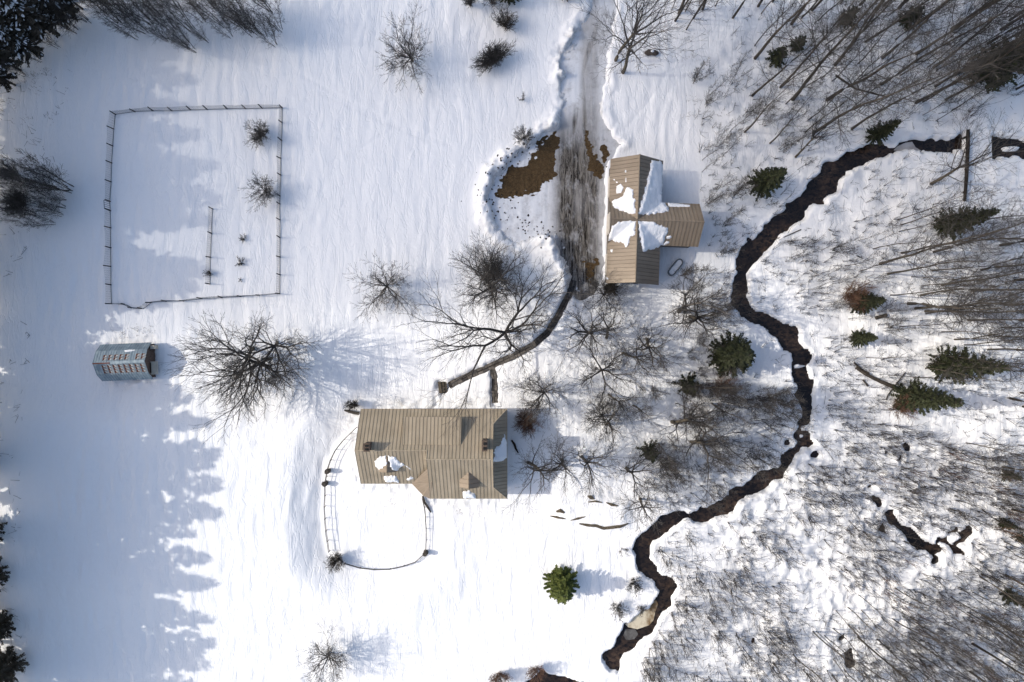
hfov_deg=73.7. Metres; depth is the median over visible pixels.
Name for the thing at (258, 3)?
hedgerow clump
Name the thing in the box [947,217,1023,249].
young tree
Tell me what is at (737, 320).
young tree
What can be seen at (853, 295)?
shrub
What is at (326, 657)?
bare tree
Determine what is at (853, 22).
young tree
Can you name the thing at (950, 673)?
young tree
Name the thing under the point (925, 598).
marsh shrub
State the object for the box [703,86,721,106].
stem clump
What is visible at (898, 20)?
woodland tree
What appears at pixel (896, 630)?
young tree
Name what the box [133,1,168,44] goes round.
hedgerow clump
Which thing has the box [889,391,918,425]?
shrub
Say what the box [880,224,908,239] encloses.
young tree
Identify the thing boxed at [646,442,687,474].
woodland tree
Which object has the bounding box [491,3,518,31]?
shrub
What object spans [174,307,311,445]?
bare tree
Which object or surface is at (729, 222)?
stem clump
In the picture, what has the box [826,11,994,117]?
woodland tree
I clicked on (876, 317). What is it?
fallen log
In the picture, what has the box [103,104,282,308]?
wire fence
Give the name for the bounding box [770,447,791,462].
young tree
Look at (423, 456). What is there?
farmhouse
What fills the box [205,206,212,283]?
wire fence
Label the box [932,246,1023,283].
woodland tree
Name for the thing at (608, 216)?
garage door
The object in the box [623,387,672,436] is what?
bare tree
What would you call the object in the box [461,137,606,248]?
dirt clods
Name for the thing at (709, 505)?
young tree
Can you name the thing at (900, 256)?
young tree
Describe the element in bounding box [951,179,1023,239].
woodland tree
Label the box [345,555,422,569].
rail fence
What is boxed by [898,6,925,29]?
conifer
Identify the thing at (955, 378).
young tree
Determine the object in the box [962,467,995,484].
marsh shrub
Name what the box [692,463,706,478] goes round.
young tree
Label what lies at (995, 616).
young tree
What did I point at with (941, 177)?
bare tree
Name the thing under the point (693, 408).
young tree
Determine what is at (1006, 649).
young tree
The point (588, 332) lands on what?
bare tree
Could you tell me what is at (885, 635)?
young tree
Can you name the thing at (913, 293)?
young tree
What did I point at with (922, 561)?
marsh shrub
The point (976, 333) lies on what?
young tree
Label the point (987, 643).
young tree
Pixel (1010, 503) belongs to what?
young tree
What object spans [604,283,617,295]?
conifer
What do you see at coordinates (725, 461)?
stem clump
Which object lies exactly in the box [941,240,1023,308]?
woodland tree
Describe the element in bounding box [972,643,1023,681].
woodland tree
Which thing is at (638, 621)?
ice sheet
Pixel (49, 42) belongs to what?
hedgerow clump
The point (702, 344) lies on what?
stem clump
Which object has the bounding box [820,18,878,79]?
young tree
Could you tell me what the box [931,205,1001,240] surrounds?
conifer
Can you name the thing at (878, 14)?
woodland tree
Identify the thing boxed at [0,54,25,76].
hedgerow clump
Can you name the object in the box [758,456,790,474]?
young tree
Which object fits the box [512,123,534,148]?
shrub
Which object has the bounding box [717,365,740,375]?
young tree
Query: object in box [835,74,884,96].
fallen log
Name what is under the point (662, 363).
stem clump
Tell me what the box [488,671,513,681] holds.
shrub
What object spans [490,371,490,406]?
handrail
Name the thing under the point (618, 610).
shrub
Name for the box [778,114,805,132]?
young tree
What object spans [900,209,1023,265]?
woodland tree
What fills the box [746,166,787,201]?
conifer
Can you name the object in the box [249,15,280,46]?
hedgerow clump
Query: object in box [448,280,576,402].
footpath
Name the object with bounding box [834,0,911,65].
woodland tree
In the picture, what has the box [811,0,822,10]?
woodland tree
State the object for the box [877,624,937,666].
young tree
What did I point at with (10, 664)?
edge conifer
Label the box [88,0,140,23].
hedgerow clump
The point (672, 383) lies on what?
young tree
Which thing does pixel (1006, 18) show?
young tree
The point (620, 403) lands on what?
bare tree
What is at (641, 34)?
bare tree
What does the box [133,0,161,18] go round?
hedgerow clump
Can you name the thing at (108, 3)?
hedgerow clump
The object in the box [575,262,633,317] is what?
bare tree
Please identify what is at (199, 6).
hedgerow clump
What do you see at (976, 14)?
woodland tree
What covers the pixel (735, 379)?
shrub
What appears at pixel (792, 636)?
marsh shrub
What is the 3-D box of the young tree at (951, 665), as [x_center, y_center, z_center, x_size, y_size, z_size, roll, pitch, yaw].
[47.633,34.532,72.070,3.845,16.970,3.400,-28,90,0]
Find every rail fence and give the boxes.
[324,487,329,552]
[327,427,356,468]
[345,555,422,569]
[422,498,426,550]
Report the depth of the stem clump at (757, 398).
75.92 m
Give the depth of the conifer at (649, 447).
78.91 m
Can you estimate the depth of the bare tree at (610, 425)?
74.80 m
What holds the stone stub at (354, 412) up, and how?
on the ground at (150, 534)
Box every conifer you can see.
[0,0,52,42]
[0,0,62,44]
[0,7,25,44]
[0,11,45,58]
[0,23,43,67]
[0,42,23,79]
[0,67,17,92]
[0,522,7,541]
[0,556,10,591]
[0,609,15,650]
[0,645,29,681]
[14,0,57,32]
[29,0,70,29]
[30,0,79,27]
[53,0,83,15]
[499,0,521,5]
[542,564,579,604]
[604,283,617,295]
[635,439,660,462]
[672,371,699,397]
[707,329,755,377]
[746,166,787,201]
[765,45,787,68]
[784,35,806,52]
[838,6,859,28]
[849,327,877,348]
[850,291,886,315]
[865,119,901,145]
[889,376,965,415]
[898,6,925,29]
[926,343,1010,384]
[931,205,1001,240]
[966,37,1023,93]
[997,516,1017,529]
[999,587,1023,606]
[1000,469,1023,481]
[1011,530,1023,543]
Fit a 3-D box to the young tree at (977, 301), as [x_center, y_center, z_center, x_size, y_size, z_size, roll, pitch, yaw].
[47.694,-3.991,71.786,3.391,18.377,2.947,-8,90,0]
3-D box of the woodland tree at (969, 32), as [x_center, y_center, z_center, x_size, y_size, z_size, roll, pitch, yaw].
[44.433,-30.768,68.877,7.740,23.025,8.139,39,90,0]
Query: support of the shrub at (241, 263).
on the ground at (150, 534)
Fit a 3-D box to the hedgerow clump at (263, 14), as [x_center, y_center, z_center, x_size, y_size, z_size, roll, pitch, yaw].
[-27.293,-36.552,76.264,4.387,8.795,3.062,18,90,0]
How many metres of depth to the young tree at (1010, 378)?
71.82 m
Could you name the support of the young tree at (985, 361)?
on the ground at (150, 534)
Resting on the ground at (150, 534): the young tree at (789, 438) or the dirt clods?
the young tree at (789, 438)
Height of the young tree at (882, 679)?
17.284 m
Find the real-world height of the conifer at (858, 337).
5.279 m
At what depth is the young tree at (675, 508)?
75.72 m
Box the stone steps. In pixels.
[438,381,447,392]
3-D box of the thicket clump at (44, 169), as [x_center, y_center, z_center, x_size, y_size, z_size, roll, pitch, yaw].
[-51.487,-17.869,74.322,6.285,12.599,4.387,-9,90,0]
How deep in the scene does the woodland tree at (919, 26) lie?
68.94 m
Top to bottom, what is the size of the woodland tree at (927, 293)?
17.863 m
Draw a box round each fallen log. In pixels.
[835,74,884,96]
[855,367,897,388]
[875,313,887,319]
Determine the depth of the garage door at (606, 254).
79.44 m
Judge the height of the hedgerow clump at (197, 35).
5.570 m
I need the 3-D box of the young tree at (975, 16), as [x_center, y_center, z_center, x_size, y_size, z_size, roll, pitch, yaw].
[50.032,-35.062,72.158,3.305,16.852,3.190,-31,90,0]
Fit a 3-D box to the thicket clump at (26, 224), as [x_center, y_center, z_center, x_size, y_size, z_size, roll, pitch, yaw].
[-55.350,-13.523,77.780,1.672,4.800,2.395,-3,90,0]
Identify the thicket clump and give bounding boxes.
[0,148,73,195]
[0,158,70,196]
[0,159,59,191]
[0,182,24,199]
[0,194,34,220]
[0,206,19,223]
[1,169,22,188]
[1,181,49,217]
[2,180,42,200]
[11,213,39,229]
[21,209,55,228]
[23,191,65,211]
[25,197,62,219]
[32,179,65,204]
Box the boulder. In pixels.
[644,49,658,55]
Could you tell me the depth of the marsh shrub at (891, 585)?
78.06 m
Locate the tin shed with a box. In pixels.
[92,342,157,380]
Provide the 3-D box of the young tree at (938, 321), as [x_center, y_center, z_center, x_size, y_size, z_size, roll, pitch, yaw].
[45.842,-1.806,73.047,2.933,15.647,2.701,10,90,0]
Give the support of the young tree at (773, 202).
on the ground at (150, 534)
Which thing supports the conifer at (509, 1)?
on the ground at (150, 534)
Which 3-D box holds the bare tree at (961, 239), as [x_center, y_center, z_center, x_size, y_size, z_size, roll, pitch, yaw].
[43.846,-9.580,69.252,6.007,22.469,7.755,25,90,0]
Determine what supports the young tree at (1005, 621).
on the ground at (150, 534)
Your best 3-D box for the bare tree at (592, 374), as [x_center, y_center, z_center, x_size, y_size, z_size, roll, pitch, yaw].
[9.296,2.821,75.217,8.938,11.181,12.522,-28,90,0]
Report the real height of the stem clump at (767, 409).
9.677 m
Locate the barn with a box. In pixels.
[605,154,704,284]
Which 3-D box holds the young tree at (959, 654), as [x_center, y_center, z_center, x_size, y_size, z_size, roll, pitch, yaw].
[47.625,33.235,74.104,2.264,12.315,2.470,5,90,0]
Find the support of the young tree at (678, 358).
on the ground at (150, 534)
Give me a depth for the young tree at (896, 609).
75.23 m
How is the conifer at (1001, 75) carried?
on the ground at (150, 534)
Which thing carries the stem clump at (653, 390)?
on the ground at (150, 534)
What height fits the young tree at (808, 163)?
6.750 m
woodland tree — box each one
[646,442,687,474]
[674,0,732,21]
[702,367,750,404]
[711,398,755,434]
[732,0,744,18]
[744,64,807,132]
[751,16,851,96]
[753,0,838,59]
[769,73,824,143]
[772,0,926,100]
[779,0,883,87]
[790,0,849,24]
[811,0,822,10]
[814,41,999,153]
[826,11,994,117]
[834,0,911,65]
[850,41,998,129]
[852,0,912,45]
[857,636,944,681]
[860,0,914,33]
[865,0,955,42]
[880,0,1023,85]
[881,0,998,58]
[887,218,1020,292]
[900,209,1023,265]
[907,267,1023,353]
[910,0,988,29]
[914,263,1023,334]
[915,12,1023,103]
[916,0,1023,55]
[918,267,1022,305]
[924,286,1023,356]
[932,0,1023,67]
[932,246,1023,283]
[934,4,1023,87]
[934,204,1023,268]
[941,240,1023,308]
[945,28,1023,100]
[951,0,1023,28]
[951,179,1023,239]
[954,6,1023,74]
[954,314,1023,357]
[967,301,1023,341]
[969,672,985,681]
[970,7,1023,59]
[971,272,1023,295]
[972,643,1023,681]
[979,576,1023,620]
[980,248,1023,280]
[982,615,1023,654]
[984,193,1023,219]
[986,24,1023,44]
[986,216,1023,248]
[988,345,1023,359]
[1005,574,1023,604]
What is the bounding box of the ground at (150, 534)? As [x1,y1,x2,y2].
[0,0,1023,681]
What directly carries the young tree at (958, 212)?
on the ground at (150, 534)
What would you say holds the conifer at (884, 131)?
on the ground at (150, 534)
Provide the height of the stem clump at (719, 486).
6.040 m
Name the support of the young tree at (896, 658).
on the ground at (150, 534)
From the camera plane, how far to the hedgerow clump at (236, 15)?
75.06 m
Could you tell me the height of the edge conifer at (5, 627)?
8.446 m
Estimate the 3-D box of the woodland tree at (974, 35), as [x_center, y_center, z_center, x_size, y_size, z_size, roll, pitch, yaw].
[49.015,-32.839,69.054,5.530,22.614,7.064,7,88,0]
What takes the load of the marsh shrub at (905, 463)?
on the ground at (150, 534)
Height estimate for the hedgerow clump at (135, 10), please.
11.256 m
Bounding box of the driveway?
[488,0,620,300]
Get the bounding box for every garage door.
[605,254,606,274]
[606,212,609,235]
[607,176,609,198]
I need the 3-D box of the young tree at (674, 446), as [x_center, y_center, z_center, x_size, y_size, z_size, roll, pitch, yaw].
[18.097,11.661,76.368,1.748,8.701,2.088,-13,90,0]
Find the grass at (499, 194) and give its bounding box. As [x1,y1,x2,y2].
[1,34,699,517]
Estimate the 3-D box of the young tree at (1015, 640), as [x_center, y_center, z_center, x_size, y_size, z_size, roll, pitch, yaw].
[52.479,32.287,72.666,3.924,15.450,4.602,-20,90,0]
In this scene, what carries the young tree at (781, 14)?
on the ground at (150, 534)
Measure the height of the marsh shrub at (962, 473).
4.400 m
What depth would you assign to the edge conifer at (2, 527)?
78.15 m
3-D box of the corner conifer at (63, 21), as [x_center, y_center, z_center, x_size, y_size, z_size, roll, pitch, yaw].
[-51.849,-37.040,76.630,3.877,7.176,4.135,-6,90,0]
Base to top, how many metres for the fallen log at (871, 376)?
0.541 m
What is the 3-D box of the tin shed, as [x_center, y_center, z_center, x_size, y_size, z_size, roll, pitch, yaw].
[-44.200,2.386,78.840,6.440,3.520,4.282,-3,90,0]
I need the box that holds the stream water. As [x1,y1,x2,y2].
[526,134,1023,681]
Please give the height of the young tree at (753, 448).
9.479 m
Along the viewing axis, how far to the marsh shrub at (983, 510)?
78.32 m
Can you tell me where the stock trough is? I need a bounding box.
[667,259,682,275]
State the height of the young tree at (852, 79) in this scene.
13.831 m
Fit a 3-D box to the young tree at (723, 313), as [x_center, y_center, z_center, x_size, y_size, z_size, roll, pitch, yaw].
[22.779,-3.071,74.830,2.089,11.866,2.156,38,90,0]
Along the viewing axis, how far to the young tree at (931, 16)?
73.50 m
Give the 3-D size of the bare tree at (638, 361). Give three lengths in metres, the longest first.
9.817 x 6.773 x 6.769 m
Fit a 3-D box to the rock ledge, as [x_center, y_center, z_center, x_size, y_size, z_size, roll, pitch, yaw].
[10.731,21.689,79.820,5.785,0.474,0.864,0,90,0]
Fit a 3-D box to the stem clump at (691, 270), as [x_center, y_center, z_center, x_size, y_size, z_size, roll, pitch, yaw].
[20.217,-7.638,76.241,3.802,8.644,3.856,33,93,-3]
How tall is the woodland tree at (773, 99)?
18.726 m
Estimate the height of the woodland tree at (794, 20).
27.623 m
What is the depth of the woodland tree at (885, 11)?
73.43 m
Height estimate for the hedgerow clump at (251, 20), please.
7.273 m
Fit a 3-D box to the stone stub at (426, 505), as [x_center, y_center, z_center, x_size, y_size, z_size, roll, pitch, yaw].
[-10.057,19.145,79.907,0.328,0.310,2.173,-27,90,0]
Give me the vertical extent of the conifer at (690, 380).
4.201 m
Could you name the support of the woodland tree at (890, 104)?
on the ground at (150, 534)
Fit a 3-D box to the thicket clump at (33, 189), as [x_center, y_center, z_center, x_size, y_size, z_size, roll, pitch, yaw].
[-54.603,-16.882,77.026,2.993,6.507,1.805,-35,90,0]
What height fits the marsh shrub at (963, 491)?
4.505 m
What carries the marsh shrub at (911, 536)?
on the ground at (150, 534)
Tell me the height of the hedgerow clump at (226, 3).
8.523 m
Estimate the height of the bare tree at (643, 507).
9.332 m
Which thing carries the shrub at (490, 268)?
on the ground at (150, 534)
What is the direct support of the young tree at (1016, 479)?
on the ground at (150, 534)
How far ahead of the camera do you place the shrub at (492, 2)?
78.75 m
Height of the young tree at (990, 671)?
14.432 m
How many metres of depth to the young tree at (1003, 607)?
74.88 m
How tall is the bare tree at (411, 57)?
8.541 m
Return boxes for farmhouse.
[354,409,507,498]
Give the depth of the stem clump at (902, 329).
76.39 m
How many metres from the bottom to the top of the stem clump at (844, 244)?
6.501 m
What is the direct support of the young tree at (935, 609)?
on the ground at (150, 534)
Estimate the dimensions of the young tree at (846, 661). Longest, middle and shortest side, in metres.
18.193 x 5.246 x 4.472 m
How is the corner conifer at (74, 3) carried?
on the ground at (150, 534)
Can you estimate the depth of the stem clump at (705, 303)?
75.29 m
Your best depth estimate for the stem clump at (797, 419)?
75.16 m
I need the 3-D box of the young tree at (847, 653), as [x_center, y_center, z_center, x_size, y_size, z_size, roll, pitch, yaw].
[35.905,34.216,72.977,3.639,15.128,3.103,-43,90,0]
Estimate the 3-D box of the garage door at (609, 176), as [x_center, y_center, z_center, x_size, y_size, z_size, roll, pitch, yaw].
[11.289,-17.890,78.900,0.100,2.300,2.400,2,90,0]
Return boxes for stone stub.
[344,410,359,414]
[422,496,430,512]
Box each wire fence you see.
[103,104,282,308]
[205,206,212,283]
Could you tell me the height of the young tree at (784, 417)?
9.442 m
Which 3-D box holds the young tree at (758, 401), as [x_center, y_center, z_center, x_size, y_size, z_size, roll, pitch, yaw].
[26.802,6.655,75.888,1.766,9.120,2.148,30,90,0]
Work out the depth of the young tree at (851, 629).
75.25 m
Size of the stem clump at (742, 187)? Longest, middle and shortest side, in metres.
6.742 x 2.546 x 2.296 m
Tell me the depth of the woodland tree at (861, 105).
64.91 m
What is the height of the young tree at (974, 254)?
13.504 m
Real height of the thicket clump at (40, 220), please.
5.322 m
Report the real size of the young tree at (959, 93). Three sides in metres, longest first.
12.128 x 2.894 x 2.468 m
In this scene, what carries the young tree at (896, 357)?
on the ground at (150, 534)
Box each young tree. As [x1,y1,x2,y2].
[635,485,650,509]
[643,476,665,495]
[650,437,664,456]
[662,373,681,391]
[663,436,684,455]
[665,492,679,512]
[671,352,685,362]
[674,393,703,411]
[675,395,709,420]
[675,467,691,486]
[679,413,724,438]
[686,0,722,28]
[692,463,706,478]
[694,495,726,517]
[700,485,724,511]
[701,141,714,150]
[702,139,731,159]
[702,153,722,171]
[707,318,738,335]
[710,64,741,94]
[710,306,732,321]
[714,459,735,473]
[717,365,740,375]
[722,176,738,186]
[729,49,752,83]
[729,316,749,325]
[730,104,759,130]
[731,205,747,215]
[735,452,760,469]
[738,393,770,408]
[738,440,765,455]
[742,461,769,481]
[754,0,801,45]
[757,432,784,448]
[758,419,782,426]
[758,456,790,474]
[766,201,778,206]
[769,406,791,419]
[769,407,794,424]
[769,637,814,681]
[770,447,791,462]
[774,430,799,448]
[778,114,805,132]
[778,424,809,435]
[780,38,860,87]
[785,55,851,103]
[793,655,839,681]
[797,158,818,169]
[805,1,862,55]
[805,76,881,132]
[809,58,876,118]
[812,631,881,681]
[815,288,841,297]
[816,631,871,681]
[818,0,860,20]
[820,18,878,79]
[824,635,878,681]
[825,0,881,45]
[832,27,888,81]
[832,628,880,673]
[833,274,860,286]
[833,659,857,681]
[835,610,871,648]
[839,71,883,105]
[845,250,891,268]
[845,650,872,681]
[847,607,911,660]
[848,624,906,681]
[849,313,878,321]
[851,72,891,107]
[857,0,924,63]
[858,26,936,79]
[859,595,919,647]
[860,246,918,271]
[860,662,903,681]
[861,610,909,658]
[863,226,894,240]
[866,351,925,374]
[873,590,917,625]
[874,229,945,253]
[875,649,916,680]
[876,639,938,681]
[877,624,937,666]
[878,60,958,103]
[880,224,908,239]
[881,617,956,672]
[886,218,901,228]
[886,589,978,642]
[888,369,929,388]
[890,268,999,306]
[892,617,993,675]
[893,608,946,635]
[895,0,980,39]
[895,588,976,632]
[896,648,958,681]
[897,178,996,222]
[899,195,992,235]
[899,311,983,335]
[901,23,975,77]
[901,188,1000,224]
[907,661,937,681]
[910,637,981,681]
[911,269,989,286]
[914,366,988,389]
[917,623,1013,681]
[917,653,974,681]
[919,629,990,677]
[921,274,1007,294]
[922,30,1023,102]
[923,70,998,114]
[925,289,1023,315]
[925,361,1023,388]
[928,0,1023,66]
[932,356,1017,380]
[935,339,1022,369]
[936,23,1023,70]
[936,76,1009,120]
[936,277,990,294]
[937,244,1008,265]
[939,593,995,623]
[941,0,1004,44]
[941,313,1023,343]
[944,621,1023,664]
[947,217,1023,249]
[951,597,1023,636]
[952,62,1023,109]
[952,281,1023,314]
[957,454,1023,478]
[957,608,1023,656]
[958,649,1017,681]
[959,256,1023,286]
[960,588,1023,646]
[962,466,1023,491]
[963,661,992,680]
[964,223,1023,245]
[964,326,1022,359]
[966,285,1023,307]
[966,428,1023,462]
[967,16,1023,52]
[967,612,1023,657]
[968,604,1021,629]
[972,589,1023,621]
[974,454,1023,469]
[977,326,1023,346]
[978,633,1023,666]
[979,350,1023,389]
[980,437,1023,456]
[981,455,1023,473]
[984,621,1023,656]
[985,0,1022,29]
[987,467,1023,489]
[990,488,1023,503]
[992,494,1023,511]
[992,576,1023,595]
[994,342,1023,374]
[995,650,1023,674]
[997,553,1023,570]
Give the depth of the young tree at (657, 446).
75.67 m
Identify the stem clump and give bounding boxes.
[648,383,669,403]
[654,452,678,488]
[655,455,687,485]
[656,353,672,372]
[671,456,698,483]
[677,262,717,289]
[682,383,712,400]
[685,346,705,366]
[687,293,715,309]
[689,56,713,83]
[690,383,711,403]
[693,327,720,354]
[695,432,721,457]
[697,365,708,379]
[700,287,750,311]
[702,187,737,207]
[702,446,746,472]
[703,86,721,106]
[705,381,745,401]
[707,431,748,461]
[714,484,736,500]
[715,121,747,148]
[717,392,760,415]
[719,241,744,257]
[722,211,741,227]
[728,174,750,201]
[730,382,758,410]
[734,168,757,193]
[743,93,775,118]
[745,387,781,420]
[745,442,795,483]
[755,382,789,413]
[755,388,804,417]
[762,105,785,128]
[763,385,808,415]
[764,416,790,435]
[779,134,806,153]
[784,396,807,417]
[784,407,820,434]
[830,234,862,261]
[831,297,855,311]
[873,270,898,283]
[877,296,913,324]
[887,316,920,342]
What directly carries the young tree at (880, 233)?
on the ground at (150, 534)
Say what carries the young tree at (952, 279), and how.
on the ground at (150, 534)
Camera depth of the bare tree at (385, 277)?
77.32 m
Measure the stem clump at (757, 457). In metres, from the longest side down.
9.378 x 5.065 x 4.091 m
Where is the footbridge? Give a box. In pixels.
[961,129,991,200]
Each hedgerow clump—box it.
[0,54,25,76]
[1,44,41,62]
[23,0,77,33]
[24,31,60,48]
[45,0,90,22]
[77,0,120,27]
[82,0,121,11]
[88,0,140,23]
[88,1,148,36]
[96,0,154,24]
[98,11,137,38]
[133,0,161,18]
[133,0,175,31]
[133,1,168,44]
[140,0,194,31]
[147,16,189,45]
[155,17,196,53]
[157,0,182,14]
[162,0,208,22]
[177,0,227,27]
[181,17,208,42]
[202,9,234,38]
[206,0,246,30]
[209,0,241,14]
[210,0,259,35]
[217,0,254,36]
[230,4,267,34]
[242,0,285,31]
[247,0,272,12]
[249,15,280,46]
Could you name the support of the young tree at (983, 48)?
on the ground at (150, 534)
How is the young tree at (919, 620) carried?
on the ground at (150, 534)
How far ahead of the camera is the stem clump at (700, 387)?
76.54 m
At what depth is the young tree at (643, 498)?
74.82 m
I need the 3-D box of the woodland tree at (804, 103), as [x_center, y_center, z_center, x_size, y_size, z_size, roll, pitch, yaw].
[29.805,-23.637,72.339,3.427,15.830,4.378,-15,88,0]
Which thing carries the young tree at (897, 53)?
on the ground at (150, 534)
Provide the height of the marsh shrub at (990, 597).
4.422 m
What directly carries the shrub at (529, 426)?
on the ground at (150, 534)
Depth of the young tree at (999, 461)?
75.84 m
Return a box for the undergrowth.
[632,0,1023,681]
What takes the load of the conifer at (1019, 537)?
on the ground at (150, 534)
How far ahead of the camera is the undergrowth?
78.60 m
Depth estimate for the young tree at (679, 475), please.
74.76 m
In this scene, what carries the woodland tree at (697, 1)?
on the ground at (150, 534)
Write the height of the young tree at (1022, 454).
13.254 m
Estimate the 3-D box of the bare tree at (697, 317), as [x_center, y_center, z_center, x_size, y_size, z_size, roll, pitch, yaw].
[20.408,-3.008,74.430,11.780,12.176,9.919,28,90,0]
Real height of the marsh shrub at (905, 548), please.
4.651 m
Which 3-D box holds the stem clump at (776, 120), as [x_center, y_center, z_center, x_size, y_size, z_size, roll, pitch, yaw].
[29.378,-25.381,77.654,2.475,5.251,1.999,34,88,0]
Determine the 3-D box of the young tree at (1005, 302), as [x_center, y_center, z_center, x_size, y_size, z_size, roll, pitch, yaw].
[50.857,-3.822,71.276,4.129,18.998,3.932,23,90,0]
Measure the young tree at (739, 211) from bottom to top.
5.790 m
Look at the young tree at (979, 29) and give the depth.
71.15 m
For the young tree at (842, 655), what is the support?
on the ground at (150, 534)
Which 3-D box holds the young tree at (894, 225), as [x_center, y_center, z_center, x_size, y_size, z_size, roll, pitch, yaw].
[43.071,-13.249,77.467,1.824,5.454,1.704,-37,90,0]
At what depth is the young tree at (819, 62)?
70.94 m
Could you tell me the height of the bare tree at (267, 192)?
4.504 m
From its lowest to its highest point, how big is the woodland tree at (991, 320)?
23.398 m
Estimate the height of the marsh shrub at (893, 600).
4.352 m
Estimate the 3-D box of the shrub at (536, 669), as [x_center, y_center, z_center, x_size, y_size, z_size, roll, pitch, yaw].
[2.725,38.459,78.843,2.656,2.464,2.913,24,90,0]
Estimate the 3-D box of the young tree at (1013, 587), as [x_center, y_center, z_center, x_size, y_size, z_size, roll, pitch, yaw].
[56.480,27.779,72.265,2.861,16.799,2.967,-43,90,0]
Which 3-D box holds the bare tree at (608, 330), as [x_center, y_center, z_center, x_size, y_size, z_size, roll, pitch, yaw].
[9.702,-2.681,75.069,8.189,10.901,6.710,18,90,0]
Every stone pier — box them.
[321,480,327,486]
[324,468,330,473]
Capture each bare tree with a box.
[53,2,92,37]
[163,309,308,422]
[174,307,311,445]
[189,317,324,434]
[238,169,277,212]
[242,118,270,149]
[295,620,350,681]
[342,249,421,325]
[377,0,432,94]
[390,238,595,435]
[449,225,530,332]
[452,228,523,301]
[497,369,575,430]
[501,421,584,520]
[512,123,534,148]
[531,297,640,380]
[533,436,579,502]
[550,438,639,506]
[565,290,637,350]
[565,312,647,414]
[569,0,704,62]
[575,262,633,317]
[577,385,630,448]
[582,395,639,455]
[590,0,704,101]
[595,389,644,433]
[605,435,671,514]
[606,316,689,391]
[609,321,669,392]
[612,482,666,537]
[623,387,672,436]
[647,274,766,349]
[649,359,736,459]
[660,261,739,345]
[673,382,748,509]
[795,103,856,157]
[879,196,1023,289]
[908,98,1023,201]
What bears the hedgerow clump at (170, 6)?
on the ground at (150, 534)
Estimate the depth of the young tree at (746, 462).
74.76 m
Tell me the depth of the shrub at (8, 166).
77.96 m
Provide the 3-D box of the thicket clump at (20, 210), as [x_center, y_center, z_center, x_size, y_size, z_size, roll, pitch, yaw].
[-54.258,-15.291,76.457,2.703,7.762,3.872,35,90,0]
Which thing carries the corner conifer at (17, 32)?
on the ground at (150, 534)
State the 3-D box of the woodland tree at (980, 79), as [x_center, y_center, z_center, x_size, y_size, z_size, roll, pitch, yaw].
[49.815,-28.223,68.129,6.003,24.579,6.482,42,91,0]
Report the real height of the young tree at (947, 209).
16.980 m
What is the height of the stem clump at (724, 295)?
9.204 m
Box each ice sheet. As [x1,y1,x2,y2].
[623,629,637,639]
[626,600,657,628]
[894,142,920,150]
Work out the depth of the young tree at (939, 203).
71.67 m
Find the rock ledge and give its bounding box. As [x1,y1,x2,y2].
[579,523,626,529]
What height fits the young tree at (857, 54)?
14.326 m
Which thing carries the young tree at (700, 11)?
on the ground at (150, 534)
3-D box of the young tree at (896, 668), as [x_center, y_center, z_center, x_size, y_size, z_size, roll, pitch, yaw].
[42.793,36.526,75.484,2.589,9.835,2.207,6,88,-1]
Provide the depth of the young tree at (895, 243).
72.94 m
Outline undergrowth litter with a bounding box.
[0,0,1023,681]
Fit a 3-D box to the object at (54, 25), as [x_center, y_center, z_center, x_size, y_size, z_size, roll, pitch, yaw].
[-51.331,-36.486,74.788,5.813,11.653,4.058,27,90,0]
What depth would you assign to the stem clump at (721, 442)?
74.98 m
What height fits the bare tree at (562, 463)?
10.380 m
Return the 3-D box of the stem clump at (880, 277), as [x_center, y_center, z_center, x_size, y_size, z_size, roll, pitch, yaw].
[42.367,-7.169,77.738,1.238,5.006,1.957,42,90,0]
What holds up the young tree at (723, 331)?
on the ground at (150, 534)
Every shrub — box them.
[0,154,19,183]
[0,185,31,219]
[234,257,244,266]
[323,550,344,573]
[342,400,358,411]
[463,0,478,7]
[468,39,517,76]
[475,252,506,284]
[481,0,505,6]
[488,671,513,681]
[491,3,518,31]
[512,405,544,441]
[525,665,546,681]
[610,600,629,623]
[619,548,630,557]
[624,577,642,596]
[635,605,647,614]
[707,365,742,402]
[742,647,765,673]
[786,630,810,644]
[841,278,883,315]
[855,561,885,574]
[859,576,880,601]
[863,573,885,600]
[879,472,903,492]
[879,555,907,575]
[884,576,902,597]
[885,589,908,611]
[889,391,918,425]
[891,540,916,556]
[895,459,917,472]
[899,421,930,433]
[899,473,924,488]
[899,532,921,543]
[901,604,932,628]
[902,466,928,476]
[903,540,933,565]
[903,559,928,573]
[910,633,939,647]
[911,470,935,482]
[913,553,942,568]
[913,589,953,607]
[917,510,948,530]
[919,576,941,591]
[922,573,954,592]
[933,576,960,597]
[938,465,974,487]
[940,598,967,616]
[947,465,983,481]
[947,471,975,487]
[948,452,973,465]
[950,526,972,546]
[951,486,980,500]
[955,500,986,510]
[958,586,990,605]
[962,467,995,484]
[964,575,998,591]
[968,562,996,581]
[970,493,1005,510]
[978,589,1012,616]
[982,509,1003,525]
[990,481,1017,497]
[990,501,1012,516]
[996,524,1023,540]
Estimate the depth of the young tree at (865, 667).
72.97 m
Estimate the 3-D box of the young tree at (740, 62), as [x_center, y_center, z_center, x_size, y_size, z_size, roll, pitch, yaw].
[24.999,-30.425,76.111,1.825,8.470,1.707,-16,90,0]
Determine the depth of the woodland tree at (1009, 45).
69.62 m
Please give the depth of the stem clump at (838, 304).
77.26 m
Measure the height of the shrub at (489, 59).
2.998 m
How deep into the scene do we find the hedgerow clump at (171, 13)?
75.65 m
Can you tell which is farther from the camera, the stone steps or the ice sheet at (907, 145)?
the ice sheet at (907, 145)
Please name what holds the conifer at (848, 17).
on the ground at (150, 534)

